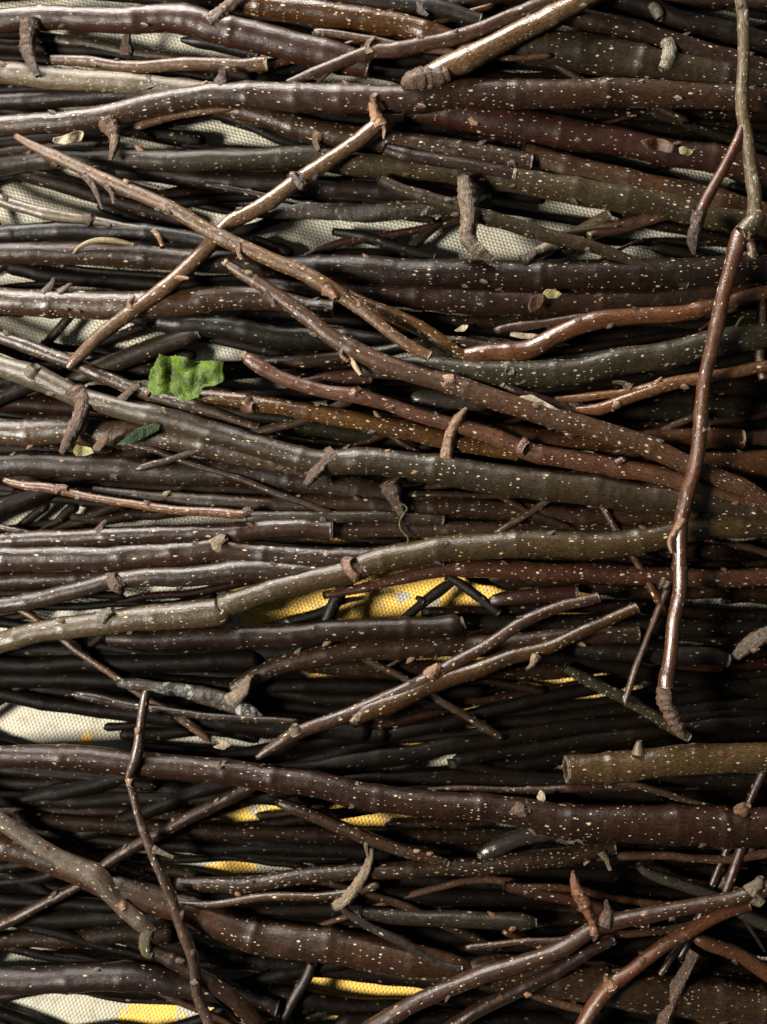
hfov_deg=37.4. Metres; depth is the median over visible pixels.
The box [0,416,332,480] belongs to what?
branch
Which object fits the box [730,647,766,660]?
twig
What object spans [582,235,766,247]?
twig
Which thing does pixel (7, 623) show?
twig
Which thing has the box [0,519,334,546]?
branch
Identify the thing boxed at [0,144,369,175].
branch
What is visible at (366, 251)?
twig
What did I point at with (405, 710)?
twig
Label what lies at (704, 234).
twig
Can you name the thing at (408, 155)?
twig
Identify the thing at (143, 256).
branch
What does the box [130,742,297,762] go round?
twig
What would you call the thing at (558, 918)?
branch
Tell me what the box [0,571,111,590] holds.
branch
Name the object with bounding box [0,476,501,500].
branch
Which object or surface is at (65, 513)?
twig
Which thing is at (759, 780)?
twig
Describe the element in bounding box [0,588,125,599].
twig
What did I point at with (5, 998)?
twig
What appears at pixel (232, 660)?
branch
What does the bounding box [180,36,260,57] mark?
twig
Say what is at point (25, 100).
branch
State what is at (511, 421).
twig
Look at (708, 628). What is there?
branch
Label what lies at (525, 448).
twig
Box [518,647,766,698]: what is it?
branch
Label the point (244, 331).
branch
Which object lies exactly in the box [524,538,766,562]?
branch
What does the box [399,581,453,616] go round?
twig
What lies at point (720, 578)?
branch
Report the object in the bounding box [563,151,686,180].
twig
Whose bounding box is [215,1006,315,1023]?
branch
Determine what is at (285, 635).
branch
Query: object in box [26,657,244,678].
twig
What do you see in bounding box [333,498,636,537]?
branch
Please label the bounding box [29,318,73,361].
twig
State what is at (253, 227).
twig
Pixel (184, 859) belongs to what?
twig
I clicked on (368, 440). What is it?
twig
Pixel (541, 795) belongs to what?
leaf scrap
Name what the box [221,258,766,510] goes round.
branch
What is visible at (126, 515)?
twig
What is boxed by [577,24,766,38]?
twig
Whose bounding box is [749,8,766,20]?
twig
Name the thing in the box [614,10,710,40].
twig
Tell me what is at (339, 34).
twig
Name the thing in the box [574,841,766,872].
twig
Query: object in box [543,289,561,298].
leaf scrap
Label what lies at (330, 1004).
branch
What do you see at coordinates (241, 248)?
twig
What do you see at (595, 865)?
branch
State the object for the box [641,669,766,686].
twig
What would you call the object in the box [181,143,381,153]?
twig
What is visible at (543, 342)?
branch
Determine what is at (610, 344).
twig
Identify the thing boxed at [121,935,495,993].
branch
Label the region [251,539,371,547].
twig
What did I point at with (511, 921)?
branch
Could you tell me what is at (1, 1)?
twig
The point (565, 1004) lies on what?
twig
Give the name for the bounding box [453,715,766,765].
branch
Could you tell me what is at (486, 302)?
branch
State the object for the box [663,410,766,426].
twig
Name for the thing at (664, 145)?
leaf scrap
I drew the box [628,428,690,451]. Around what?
twig
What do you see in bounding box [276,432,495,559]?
twig
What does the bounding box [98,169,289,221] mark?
twig
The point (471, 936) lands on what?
twig
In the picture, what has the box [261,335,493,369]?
twig
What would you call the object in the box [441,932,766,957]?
branch
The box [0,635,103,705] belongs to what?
twig
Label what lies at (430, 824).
twig
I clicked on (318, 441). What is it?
twig
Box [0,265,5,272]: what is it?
twig
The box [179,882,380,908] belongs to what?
twig
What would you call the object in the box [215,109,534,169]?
branch
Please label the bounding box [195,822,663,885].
branch
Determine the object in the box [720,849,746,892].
twig
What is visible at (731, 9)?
twig
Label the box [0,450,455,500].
branch
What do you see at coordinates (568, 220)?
twig
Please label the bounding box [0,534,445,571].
branch
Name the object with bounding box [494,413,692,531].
twig
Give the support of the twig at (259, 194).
on the ground
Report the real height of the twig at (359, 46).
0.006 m
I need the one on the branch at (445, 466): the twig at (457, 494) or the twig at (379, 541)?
the twig at (457, 494)
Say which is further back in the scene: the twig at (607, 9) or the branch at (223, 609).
the twig at (607, 9)
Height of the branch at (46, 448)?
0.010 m
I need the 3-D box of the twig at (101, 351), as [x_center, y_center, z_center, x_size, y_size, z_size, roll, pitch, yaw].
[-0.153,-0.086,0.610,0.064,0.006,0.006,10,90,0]
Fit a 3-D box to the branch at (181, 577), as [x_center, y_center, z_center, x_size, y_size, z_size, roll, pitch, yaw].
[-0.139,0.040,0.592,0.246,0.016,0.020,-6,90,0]
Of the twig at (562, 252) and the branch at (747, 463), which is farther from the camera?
the twig at (562, 252)
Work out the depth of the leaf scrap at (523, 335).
0.60 m
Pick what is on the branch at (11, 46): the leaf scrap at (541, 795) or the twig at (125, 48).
the twig at (125, 48)
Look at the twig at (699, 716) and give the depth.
0.60 m
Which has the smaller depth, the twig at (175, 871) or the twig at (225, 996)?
the twig at (225, 996)
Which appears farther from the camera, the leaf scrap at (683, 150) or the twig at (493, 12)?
the twig at (493, 12)
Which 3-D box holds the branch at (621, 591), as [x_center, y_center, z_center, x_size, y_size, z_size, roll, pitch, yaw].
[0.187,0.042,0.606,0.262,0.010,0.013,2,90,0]
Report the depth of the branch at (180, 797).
0.60 m
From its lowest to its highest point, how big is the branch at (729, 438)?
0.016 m
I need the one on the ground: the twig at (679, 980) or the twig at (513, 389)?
the twig at (679, 980)
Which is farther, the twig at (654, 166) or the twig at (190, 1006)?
the twig at (654, 166)
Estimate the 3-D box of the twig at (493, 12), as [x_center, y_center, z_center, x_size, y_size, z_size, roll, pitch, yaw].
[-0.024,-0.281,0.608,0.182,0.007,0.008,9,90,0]
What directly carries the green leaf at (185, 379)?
on the twig at (83, 367)
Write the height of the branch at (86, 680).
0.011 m
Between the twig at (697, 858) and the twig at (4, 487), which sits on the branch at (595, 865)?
the twig at (697, 858)
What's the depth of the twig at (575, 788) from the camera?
0.60 m
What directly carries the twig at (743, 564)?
on the ground
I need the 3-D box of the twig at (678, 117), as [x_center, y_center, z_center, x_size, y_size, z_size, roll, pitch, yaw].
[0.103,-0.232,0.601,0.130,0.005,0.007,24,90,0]
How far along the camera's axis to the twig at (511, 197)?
0.60 m
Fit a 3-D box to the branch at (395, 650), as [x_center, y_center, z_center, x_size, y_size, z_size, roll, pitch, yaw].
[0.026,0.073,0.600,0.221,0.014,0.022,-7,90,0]
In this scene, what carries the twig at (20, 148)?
on the ground
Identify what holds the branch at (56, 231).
on the ground
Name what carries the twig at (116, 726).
on the ground
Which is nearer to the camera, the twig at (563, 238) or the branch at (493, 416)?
the twig at (563, 238)
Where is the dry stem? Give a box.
[73,237,133,254]
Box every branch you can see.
[0,0,373,78]
[0,39,328,82]
[0,61,212,93]
[0,67,766,160]
[0,90,142,110]
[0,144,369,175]
[0,221,231,251]
[0,242,289,277]
[0,277,335,319]
[0,354,766,519]
[0,360,359,380]
[0,395,229,424]
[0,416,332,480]
[0,444,163,458]
[0,449,158,517]
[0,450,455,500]
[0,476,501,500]
[0,513,766,653]
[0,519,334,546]
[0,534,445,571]
[0,560,317,613]
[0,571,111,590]
[0,641,322,662]
[0,650,260,672]
[0,671,485,697]
[0,688,372,742]
[0,743,766,849]
[0,774,315,805]
[0,790,289,809]
[0,811,155,958]
[0,832,471,978]
[0,892,490,945]
[0,905,460,928]
[0,926,175,948]
[0,960,279,1018]
[4,264,249,290]
[11,170,188,228]
[12,809,510,844]
[19,727,388,808]
[25,688,347,717]
[30,829,325,855]
[63,331,201,384]
[66,100,386,370]
[71,677,625,841]
[77,985,503,1015]
[86,385,573,470]
[90,486,674,524]
[103,614,466,649]
[113,169,492,209]
[116,674,261,716]
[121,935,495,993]
[154,314,393,350]
[173,841,617,895]
[189,885,613,908]
[195,390,517,460]
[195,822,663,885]
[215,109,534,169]
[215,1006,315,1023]
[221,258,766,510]
[228,626,640,691]
[233,0,480,48]
[234,383,766,406]
[248,191,491,222]
[255,592,639,760]
[259,275,766,317]
[266,56,602,78]
[267,768,667,804]
[273,697,766,774]
[275,238,766,290]
[302,636,766,679]
[322,559,766,598]
[324,151,766,236]
[326,400,766,429]
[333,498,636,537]
[334,1009,647,1023]
[342,876,766,911]
[346,324,685,344]
[359,322,766,388]
[359,906,537,931]
[362,116,766,143]
[362,871,766,1023]
[372,378,766,397]
[388,614,766,637]
[400,0,601,89]
[403,107,766,187]
[404,844,766,887]
[408,14,463,29]
[413,306,756,329]
[416,728,766,769]
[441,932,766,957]
[441,991,699,1023]
[447,758,766,792]
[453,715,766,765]
[459,906,766,929]
[463,285,766,360]
[468,419,745,450]
[470,952,766,1023]
[477,828,557,858]
[480,29,766,88]
[482,677,766,729]
[489,578,766,600]
[495,789,766,806]
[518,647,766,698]
[519,141,766,212]
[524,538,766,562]
[525,348,766,389]
[539,847,766,869]
[546,1008,627,1020]
[560,9,766,71]
[562,740,766,784]
[571,644,730,666]
[594,449,766,477]
[600,0,766,53]
[604,403,766,421]
[645,1020,680,1023]
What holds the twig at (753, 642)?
on the ground
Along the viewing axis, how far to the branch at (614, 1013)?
0.60 m
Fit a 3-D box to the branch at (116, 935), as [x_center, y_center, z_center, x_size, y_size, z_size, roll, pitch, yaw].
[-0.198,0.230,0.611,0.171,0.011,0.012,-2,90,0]
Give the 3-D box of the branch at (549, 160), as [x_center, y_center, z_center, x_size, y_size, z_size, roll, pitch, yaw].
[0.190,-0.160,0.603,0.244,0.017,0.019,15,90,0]
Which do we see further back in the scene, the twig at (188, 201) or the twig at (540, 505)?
the twig at (188, 201)
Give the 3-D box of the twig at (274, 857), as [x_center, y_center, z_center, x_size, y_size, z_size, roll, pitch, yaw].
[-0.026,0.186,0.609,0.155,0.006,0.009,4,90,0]
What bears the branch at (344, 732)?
on the ground
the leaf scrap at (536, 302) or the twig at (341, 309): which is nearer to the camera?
the leaf scrap at (536, 302)
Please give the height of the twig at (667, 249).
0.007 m
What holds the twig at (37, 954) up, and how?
on the ground
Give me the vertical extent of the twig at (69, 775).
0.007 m
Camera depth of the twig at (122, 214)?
0.61 m
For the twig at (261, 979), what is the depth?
0.61 m
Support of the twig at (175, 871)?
on the ground
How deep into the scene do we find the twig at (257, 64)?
0.60 m
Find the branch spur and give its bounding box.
[457,174,493,262]
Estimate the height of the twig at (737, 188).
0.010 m
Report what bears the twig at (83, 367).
on the ground
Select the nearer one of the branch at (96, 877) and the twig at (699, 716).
the branch at (96, 877)
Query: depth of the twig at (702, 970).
0.60 m
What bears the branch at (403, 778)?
on the ground
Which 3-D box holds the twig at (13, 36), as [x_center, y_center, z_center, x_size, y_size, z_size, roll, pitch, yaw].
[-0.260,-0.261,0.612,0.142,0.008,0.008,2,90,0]
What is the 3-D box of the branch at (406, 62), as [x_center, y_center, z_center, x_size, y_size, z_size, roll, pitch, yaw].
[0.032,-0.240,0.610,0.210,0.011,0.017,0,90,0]
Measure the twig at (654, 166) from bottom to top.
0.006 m
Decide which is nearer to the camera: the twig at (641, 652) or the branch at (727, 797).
the twig at (641, 652)
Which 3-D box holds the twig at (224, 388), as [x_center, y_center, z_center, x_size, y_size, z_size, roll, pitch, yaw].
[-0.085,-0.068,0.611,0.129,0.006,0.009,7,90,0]
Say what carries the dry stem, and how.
on the branch at (143, 256)
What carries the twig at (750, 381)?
on the ground
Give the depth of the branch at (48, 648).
0.61 m
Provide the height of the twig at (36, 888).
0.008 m
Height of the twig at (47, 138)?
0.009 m
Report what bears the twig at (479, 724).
on the ground
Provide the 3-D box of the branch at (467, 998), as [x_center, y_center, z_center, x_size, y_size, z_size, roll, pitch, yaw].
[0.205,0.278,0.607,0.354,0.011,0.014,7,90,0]
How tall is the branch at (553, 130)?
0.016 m
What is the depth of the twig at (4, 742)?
0.61 m
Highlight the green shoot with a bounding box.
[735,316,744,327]
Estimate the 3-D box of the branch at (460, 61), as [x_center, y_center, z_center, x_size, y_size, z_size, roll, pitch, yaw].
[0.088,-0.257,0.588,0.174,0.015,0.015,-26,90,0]
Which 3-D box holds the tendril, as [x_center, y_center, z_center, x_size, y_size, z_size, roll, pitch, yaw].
[0.011,0.006,0.590,0.006,0.001,0.023,0,90,0]
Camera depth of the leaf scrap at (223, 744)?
0.60 m
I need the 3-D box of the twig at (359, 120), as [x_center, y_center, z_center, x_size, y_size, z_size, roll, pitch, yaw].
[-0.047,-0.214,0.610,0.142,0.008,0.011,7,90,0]
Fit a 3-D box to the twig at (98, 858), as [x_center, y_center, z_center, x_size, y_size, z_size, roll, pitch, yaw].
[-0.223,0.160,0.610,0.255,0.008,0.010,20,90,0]
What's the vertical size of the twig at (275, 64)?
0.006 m
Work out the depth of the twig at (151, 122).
0.60 m
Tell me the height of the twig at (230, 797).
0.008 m
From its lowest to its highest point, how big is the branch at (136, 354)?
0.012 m
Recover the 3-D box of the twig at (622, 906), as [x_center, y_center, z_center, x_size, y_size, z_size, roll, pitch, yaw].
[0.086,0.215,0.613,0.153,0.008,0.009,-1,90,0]
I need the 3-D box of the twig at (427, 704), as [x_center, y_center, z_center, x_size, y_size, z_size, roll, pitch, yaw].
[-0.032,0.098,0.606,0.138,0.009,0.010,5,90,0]
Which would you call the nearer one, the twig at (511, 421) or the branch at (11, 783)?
the twig at (511, 421)
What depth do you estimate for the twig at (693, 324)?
0.61 m
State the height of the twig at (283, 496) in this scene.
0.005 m
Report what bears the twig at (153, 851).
on the branch at (742, 825)
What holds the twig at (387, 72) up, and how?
on the ground
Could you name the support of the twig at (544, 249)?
on the ground
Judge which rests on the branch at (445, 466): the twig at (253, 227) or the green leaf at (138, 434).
the green leaf at (138, 434)
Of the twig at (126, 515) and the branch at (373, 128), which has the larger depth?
the twig at (126, 515)
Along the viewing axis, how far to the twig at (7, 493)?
0.60 m
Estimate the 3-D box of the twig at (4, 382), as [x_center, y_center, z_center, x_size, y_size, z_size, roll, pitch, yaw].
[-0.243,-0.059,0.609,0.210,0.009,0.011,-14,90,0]
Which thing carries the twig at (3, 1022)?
on the ground
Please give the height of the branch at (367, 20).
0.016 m
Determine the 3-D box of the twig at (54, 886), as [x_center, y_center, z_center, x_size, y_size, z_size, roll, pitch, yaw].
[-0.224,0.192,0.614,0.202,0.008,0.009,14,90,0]
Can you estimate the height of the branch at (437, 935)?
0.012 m
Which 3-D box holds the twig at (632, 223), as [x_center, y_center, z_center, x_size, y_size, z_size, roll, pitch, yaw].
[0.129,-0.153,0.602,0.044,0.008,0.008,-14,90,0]
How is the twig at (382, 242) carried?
on the ground
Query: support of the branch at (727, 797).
on the ground
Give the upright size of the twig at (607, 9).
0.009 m
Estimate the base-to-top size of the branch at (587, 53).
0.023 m
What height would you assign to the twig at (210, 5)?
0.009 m
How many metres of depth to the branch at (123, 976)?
0.59 m
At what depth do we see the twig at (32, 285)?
0.61 m
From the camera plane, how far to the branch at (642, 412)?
0.60 m
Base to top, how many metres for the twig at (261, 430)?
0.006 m
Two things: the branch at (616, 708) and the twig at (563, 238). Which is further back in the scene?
the branch at (616, 708)
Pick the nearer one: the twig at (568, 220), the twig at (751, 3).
the twig at (751, 3)
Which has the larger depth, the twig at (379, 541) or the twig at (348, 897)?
the twig at (379, 541)
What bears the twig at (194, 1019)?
on the ground
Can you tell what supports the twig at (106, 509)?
on the ground
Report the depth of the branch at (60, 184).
0.61 m
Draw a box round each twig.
[0,0,21,2]
[0,32,19,39]
[0,53,49,65]
[0,84,44,92]
[0,109,205,146]
[0,115,209,147]
[0,141,99,153]
[0,170,45,183]
[0,193,164,246]
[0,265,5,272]
[0,281,71,288]
[0,314,22,317]
[0,329,260,430]
[0,344,44,361]
[0,355,106,387]
[0,382,35,405]
[0,412,71,418]
[0,481,18,491]
[0,489,52,502]
[0,508,135,532]
[0,524,30,531]
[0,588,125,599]
[0,611,34,620]
[0,617,145,652]
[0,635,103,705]
[0,738,19,745]
[0,768,158,791]
[0,805,220,820]
[0,807,376,872]
[0,872,58,887]
[0,872,139,951]
[0,884,81,930]
[0,994,42,1001]
[0,1006,50,1023]
[0,1019,10,1023]
[2,477,253,518]
[7,946,96,963]
[9,816,173,886]
[10,1022,120,1023]
[13,133,431,360]
[14,503,50,527]
[14,926,154,963]
[17,610,211,741]
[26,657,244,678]
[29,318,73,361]
[29,593,216,610]
[35,31,203,58]
[38,503,79,529]
[40,340,155,359]
[43,881,98,897]
[43,950,269,971]
[47,495,128,511]
[49,55,268,73]
[51,504,125,529]
[63,265,241,281]
[69,509,185,524]
[71,691,298,724]
[87,995,231,1009]
[97,203,184,229]
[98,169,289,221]
[98,319,154,347]
[99,0,502,71]
[99,786,257,870]
[104,722,224,736]
[114,581,257,601]
[116,440,333,511]
[119,729,259,743]
[119,860,215,876]
[121,108,236,133]
[125,689,214,1023]
[130,319,326,356]
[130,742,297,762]
[130,854,350,863]
[135,386,374,470]
[142,71,234,81]
[148,380,253,391]
[151,942,265,1023]
[153,167,302,196]
[159,995,237,1023]
[164,1014,202,1023]
[165,193,362,207]
[165,348,196,359]
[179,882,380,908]
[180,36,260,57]
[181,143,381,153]
[200,841,364,864]
[203,182,435,223]
[206,114,308,145]
[211,1008,225,1014]
[220,121,312,144]
[221,804,262,813]
[228,925,759,988]
[231,201,326,236]
[237,310,468,337]
[239,351,766,513]
[241,428,382,448]
[246,511,445,525]
[246,857,309,868]
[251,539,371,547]
[253,236,293,255]
[256,3,493,73]
[256,799,335,818]
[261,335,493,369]
[266,595,365,623]
[268,870,497,951]
[270,693,449,710]
[272,1012,332,1023]
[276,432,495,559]
[276,798,449,866]
[276,962,316,1023]
[284,619,504,740]
[285,0,557,82]
[285,111,403,126]
[287,28,360,48]
[300,216,460,255]
[300,369,371,385]
[313,28,552,60]
[316,876,517,924]
[321,248,399,257]
[321,583,354,619]
[326,0,482,25]
[326,176,545,203]
[331,228,435,258]
[331,847,463,971]
[332,417,525,478]
[334,65,584,79]
[334,304,446,315]
[335,388,504,448]
[337,537,403,545]
[344,407,426,425]
[347,289,480,360]
[349,967,539,994]
[358,762,420,770]
[365,658,766,728]
[368,77,400,83]
[374,679,523,721]
[374,924,584,1012]
[377,174,688,288]
[382,143,516,180]
[384,435,576,530]
[385,821,496,827]
[390,817,480,828]
[397,727,484,742]
[398,213,452,257]
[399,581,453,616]
[402,491,521,498]
[409,484,453,490]
[410,390,490,411]
[421,600,766,618]
[424,781,650,794]
[433,134,632,158]
[444,576,501,616]
[444,936,616,1023]
[445,0,528,8]
[462,902,643,912]
[463,678,546,694]
[465,578,520,590]
[465,920,693,949]
[468,686,694,726]
[481,7,504,16]
[483,0,603,65]
[489,585,578,605]
[491,204,588,225]
[493,306,738,333]
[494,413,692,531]
[498,383,601,420]
[501,930,718,1023]
[503,881,648,928]
[523,883,735,916]
[526,329,707,360]
[528,210,611,259]
[530,108,766,120]
[539,247,576,258]
[547,427,666,612]
[551,65,690,124]
[553,360,766,415]
[562,663,691,741]
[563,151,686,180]
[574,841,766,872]
[575,903,751,1023]
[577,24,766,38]
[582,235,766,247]
[586,215,667,239]
[586,505,766,556]
[588,955,766,974]
[590,1,726,12]
[591,849,766,863]
[602,557,766,568]
[609,211,766,254]
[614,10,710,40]
[614,117,766,130]
[614,781,733,806]
[621,422,683,428]
[622,560,672,706]
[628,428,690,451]
[633,844,717,851]
[634,319,756,329]
[636,862,766,951]
[636,950,766,984]
[638,949,755,961]
[641,635,731,643]
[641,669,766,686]
[644,139,723,169]
[645,709,766,724]
[646,556,766,561]
[649,109,766,153]
[651,242,716,257]
[655,0,765,739]
[656,948,700,1023]
[657,848,755,975]
[661,0,766,7]
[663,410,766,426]
[676,374,766,392]
[677,773,766,960]
[690,863,766,886]
[692,934,766,982]
[694,37,766,58]
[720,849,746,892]
[721,599,766,604]
[723,7,766,12]
[725,176,766,194]
[727,182,766,201]
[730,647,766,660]
[732,626,766,660]
[744,429,766,445]
[746,239,766,380]
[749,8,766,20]
[751,22,766,29]
[754,483,766,491]
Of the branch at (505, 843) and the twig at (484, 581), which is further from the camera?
the twig at (484, 581)
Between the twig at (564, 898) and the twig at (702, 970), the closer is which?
the twig at (564, 898)
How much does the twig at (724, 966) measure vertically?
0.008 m
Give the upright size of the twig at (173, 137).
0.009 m
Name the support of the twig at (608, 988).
on the ground
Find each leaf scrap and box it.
[72,443,93,455]
[93,431,109,451]
[213,739,230,749]
[455,325,467,331]
[510,332,537,338]
[528,294,544,312]
[537,790,545,800]
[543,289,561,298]
[641,138,674,152]
[679,146,692,155]
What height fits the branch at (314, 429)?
0.012 m
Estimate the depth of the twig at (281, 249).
0.61 m
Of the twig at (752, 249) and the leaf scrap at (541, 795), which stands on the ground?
the twig at (752, 249)
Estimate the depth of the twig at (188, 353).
0.61 m
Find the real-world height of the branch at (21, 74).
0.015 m
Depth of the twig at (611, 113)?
0.60 m
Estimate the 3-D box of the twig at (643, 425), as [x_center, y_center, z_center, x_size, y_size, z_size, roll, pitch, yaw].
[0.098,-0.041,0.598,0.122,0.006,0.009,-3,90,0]
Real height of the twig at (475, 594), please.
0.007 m
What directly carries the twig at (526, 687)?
on the ground
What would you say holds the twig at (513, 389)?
on the branch at (355, 351)
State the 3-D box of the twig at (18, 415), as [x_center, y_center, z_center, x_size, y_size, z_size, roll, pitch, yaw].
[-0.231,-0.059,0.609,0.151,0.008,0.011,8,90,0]
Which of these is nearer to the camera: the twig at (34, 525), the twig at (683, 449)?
the twig at (683, 449)
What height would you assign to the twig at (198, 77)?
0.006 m
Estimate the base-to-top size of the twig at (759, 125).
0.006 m
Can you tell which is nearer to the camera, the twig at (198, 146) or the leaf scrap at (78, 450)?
the leaf scrap at (78, 450)
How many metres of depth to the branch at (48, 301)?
0.59 m
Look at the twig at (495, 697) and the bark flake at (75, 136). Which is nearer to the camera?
the bark flake at (75, 136)
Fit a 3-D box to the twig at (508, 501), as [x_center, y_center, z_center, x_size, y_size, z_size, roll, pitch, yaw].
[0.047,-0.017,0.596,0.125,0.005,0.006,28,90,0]
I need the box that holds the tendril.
[399,503,408,543]
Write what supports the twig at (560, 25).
on the ground
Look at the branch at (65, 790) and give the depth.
0.60 m
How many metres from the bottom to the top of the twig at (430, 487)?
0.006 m
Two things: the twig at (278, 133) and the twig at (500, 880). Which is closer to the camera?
the twig at (500, 880)
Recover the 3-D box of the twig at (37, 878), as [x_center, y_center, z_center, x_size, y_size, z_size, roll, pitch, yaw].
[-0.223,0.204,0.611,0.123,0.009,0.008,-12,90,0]
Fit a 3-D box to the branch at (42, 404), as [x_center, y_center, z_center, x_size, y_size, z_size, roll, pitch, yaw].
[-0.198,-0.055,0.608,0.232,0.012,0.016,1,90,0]
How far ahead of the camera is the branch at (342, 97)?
0.59 m
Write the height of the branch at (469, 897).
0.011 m
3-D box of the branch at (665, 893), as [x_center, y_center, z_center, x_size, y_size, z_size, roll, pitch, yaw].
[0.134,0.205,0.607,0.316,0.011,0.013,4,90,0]
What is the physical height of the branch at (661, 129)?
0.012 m
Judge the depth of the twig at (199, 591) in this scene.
0.61 m
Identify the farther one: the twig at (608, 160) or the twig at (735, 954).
the twig at (608, 160)
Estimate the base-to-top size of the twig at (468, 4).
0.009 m
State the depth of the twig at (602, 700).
0.61 m
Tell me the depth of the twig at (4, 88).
0.60 m
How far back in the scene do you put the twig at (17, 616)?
0.61 m
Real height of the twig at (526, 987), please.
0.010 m
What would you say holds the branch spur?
on the ground
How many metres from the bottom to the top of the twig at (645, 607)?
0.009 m
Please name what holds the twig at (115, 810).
on the ground
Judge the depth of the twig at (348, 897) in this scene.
0.59 m
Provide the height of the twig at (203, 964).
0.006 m
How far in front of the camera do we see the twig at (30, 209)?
0.60 m
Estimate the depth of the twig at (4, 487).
0.60 m
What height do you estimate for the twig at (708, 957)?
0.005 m
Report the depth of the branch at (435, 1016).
0.60 m
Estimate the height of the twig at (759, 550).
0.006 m
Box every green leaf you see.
[117,422,160,444]
[147,354,224,401]
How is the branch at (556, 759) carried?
on the ground
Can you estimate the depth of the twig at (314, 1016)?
0.61 m
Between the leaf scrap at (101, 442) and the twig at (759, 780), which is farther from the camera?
the twig at (759, 780)
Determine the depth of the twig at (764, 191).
0.60 m
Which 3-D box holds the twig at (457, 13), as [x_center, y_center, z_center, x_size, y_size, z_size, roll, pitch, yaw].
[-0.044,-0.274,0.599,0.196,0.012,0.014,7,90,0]
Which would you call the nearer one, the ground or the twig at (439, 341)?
the twig at (439, 341)
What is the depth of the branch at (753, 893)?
0.58 m
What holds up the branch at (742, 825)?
on the ground
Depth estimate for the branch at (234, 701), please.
0.59 m
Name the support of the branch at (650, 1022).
on the ground
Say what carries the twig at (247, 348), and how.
on the ground
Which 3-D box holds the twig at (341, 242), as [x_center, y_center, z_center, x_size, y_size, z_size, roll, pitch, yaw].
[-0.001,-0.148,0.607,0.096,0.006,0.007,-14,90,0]
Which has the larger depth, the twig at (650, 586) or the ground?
the ground
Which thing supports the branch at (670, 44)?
on the ground
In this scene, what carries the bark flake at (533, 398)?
on the twig at (513, 389)
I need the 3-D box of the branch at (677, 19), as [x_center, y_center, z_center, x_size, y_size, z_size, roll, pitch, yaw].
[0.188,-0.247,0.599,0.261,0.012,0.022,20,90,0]
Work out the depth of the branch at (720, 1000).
0.59 m
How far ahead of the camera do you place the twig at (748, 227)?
0.57 m
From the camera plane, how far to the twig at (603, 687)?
0.60 m
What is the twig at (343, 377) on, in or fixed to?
on the ground
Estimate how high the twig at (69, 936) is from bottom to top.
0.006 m
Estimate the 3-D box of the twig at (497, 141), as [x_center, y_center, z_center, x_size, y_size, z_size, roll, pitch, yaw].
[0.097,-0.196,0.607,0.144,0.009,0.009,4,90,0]
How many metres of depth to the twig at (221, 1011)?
0.61 m
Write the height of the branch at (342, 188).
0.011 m
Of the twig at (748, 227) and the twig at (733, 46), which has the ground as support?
the twig at (733, 46)
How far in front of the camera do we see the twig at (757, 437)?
0.59 m
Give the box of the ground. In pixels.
[0,0,766,1023]
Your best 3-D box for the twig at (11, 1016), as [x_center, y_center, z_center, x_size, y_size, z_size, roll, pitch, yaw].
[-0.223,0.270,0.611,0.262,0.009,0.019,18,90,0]
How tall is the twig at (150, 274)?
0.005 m
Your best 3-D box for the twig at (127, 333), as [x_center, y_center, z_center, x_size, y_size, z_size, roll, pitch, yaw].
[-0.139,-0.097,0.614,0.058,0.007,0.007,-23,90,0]
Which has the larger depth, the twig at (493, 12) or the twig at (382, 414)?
the twig at (493, 12)
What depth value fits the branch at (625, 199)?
0.59 m
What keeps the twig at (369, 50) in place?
on the ground
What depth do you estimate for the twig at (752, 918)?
0.59 m
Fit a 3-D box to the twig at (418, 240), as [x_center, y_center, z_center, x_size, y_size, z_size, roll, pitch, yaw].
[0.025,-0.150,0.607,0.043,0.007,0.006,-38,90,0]
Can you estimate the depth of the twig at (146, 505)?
0.59 m
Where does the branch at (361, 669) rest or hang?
on the ground
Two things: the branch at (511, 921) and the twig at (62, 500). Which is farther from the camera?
the twig at (62, 500)
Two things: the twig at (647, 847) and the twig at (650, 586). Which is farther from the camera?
the twig at (647, 847)
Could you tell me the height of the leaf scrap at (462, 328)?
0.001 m
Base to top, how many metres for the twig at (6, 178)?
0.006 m
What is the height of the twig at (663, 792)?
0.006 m
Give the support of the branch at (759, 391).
on the ground
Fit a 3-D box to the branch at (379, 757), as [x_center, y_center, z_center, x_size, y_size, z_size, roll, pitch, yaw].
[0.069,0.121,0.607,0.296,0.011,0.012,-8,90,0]
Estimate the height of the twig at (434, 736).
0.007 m
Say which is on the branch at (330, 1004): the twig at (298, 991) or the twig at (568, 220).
the twig at (298, 991)
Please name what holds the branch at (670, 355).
on the ground
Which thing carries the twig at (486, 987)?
on the branch at (290, 940)
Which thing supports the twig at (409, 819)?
on the ground
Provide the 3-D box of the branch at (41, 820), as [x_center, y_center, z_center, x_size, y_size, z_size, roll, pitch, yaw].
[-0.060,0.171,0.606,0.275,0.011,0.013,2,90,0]
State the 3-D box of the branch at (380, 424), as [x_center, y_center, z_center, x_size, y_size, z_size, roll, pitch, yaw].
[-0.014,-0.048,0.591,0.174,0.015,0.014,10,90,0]
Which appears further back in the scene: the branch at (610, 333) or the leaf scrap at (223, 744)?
the branch at (610, 333)
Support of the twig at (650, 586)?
on the ground
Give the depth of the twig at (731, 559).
0.61 m
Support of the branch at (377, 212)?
on the ground
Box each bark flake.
[53,131,83,144]
[520,395,556,408]
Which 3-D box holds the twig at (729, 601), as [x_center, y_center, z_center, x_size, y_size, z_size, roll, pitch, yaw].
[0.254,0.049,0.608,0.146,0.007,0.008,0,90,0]
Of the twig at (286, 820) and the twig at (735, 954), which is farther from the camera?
the twig at (286, 820)
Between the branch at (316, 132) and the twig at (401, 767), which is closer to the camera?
the branch at (316, 132)
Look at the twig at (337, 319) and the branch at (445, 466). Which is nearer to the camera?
the branch at (445, 466)

